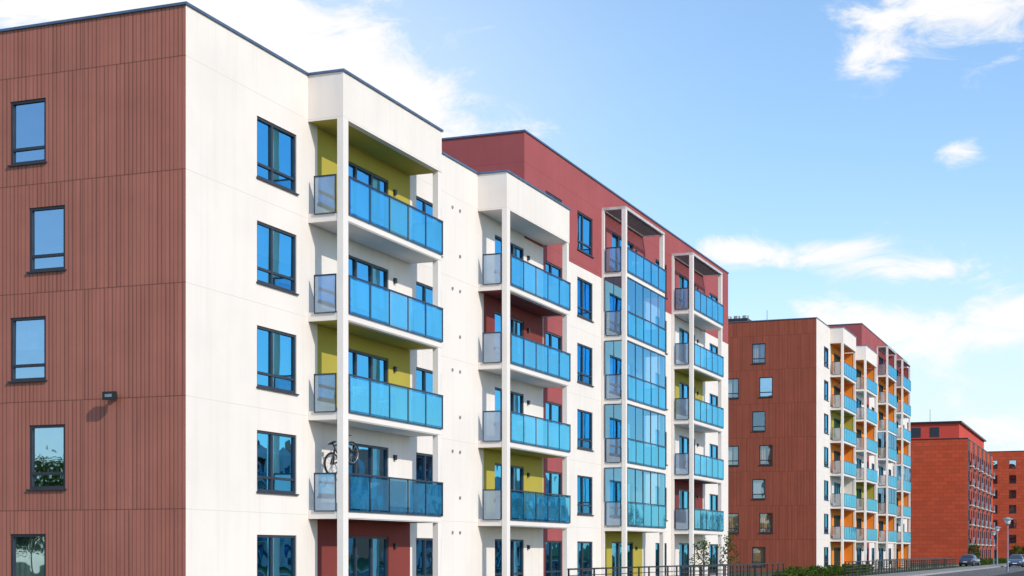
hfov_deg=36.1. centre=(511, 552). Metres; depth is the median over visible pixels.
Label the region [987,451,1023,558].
red apartment block
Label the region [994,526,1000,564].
street lamp
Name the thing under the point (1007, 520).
street lamp
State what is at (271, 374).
window frames
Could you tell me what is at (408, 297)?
balcony rails
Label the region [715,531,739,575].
young tree
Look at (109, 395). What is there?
wall floodlight
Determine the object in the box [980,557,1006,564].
hedge
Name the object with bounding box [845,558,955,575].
metal railing
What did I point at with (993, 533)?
street lamp
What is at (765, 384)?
window glass
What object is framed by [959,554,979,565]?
parked car
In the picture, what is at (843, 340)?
trim
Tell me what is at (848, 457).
balcony slabs
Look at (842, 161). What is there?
sky
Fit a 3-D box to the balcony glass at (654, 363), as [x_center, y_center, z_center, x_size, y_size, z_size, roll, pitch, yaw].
[3.128,-7.830,69.694,1.106,13.100,47.700,0,0,21]
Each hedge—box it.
[771,564,874,575]
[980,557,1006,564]
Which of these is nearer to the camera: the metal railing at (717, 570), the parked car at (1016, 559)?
the metal railing at (717, 570)
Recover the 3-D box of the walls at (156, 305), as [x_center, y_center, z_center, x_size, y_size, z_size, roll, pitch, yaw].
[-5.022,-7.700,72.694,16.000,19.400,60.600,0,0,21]
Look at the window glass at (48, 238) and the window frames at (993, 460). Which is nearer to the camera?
the window glass at (48, 238)
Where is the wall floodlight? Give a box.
[102,391,117,399]
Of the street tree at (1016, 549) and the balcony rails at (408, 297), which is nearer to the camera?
the balcony rails at (408, 297)
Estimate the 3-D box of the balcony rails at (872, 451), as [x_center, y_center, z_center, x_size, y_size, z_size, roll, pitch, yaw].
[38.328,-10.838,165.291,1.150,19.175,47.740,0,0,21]
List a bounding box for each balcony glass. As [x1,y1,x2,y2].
[315,176,722,529]
[833,362,910,541]
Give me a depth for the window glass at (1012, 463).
315.25 m
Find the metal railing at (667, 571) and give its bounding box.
[567,562,783,575]
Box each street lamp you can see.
[991,531,995,563]
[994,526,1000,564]
[1003,517,1011,571]
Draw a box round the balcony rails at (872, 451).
[832,361,910,541]
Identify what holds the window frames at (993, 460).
in the red apartment block at (1008, 483)
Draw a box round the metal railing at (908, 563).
[876,558,945,571]
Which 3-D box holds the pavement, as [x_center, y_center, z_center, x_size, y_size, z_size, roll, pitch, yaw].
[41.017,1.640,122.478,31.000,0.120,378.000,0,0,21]
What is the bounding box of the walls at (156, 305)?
[0,5,727,575]
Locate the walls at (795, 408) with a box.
[728,318,906,571]
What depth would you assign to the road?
135.32 m
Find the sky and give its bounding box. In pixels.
[0,0,1023,450]
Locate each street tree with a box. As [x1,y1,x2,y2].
[967,544,980,557]
[1010,544,1022,554]
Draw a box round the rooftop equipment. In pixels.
[728,315,751,321]
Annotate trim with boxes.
[0,1,728,575]
[728,317,910,568]
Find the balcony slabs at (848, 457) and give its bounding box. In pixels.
[830,353,910,566]
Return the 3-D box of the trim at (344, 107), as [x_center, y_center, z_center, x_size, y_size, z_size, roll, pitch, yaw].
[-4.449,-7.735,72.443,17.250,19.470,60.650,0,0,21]
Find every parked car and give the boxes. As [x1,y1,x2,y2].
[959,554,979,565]
[1006,554,1023,566]
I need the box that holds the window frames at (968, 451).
[968,451,990,558]
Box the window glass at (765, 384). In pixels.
[760,348,903,565]
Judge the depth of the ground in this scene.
135.64 m
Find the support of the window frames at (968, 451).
in the red apartment block at (952, 494)
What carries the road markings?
on the road
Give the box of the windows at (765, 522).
[728,344,771,565]
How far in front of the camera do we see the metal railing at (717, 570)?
74.67 m
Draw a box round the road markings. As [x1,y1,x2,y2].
[970,566,1023,574]
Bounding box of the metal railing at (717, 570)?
[680,564,761,575]
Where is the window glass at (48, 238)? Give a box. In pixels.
[14,102,716,575]
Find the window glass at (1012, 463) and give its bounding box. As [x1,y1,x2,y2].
[993,460,1015,556]
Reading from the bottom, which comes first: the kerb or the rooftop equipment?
the kerb
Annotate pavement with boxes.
[866,563,1006,575]
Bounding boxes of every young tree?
[689,538,714,575]
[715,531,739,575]
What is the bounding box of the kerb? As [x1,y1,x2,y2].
[908,565,1014,575]
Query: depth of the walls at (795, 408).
138.70 m
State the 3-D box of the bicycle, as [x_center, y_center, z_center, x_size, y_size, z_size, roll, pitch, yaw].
[-5.286,-3.040,48.552,0.560,1.004,1.775,0,22,33]
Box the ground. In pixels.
[729,563,1003,575]
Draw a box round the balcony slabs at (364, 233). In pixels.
[308,213,722,534]
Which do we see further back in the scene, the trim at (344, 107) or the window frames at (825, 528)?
the window frames at (825, 528)
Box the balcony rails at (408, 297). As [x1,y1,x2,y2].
[314,174,723,530]
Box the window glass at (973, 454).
[973,454,984,555]
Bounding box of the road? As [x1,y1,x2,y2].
[927,565,1023,575]
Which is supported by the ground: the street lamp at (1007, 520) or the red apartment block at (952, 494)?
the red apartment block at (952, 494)
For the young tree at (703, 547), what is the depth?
81.47 m
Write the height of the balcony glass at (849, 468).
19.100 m
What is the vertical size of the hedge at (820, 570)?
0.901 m
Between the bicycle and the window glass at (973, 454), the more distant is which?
the window glass at (973, 454)
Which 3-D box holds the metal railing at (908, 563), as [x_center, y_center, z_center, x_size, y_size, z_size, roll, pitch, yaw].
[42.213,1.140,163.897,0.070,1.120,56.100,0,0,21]
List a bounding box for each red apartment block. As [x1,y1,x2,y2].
[907,421,994,563]
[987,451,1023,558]
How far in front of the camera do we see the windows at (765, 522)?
139.26 m
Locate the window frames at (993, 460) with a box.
[993,460,1015,557]
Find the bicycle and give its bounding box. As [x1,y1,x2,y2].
[324,435,359,472]
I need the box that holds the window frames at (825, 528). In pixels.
[728,343,903,567]
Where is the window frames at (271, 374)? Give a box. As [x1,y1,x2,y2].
[7,98,717,575]
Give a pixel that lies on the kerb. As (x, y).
(957, 571)
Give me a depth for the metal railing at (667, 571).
72.19 m
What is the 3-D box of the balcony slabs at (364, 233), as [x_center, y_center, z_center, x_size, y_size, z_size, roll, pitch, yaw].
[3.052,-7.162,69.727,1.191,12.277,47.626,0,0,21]
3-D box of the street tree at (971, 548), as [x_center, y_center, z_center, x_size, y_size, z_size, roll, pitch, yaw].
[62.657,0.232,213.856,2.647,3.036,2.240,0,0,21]

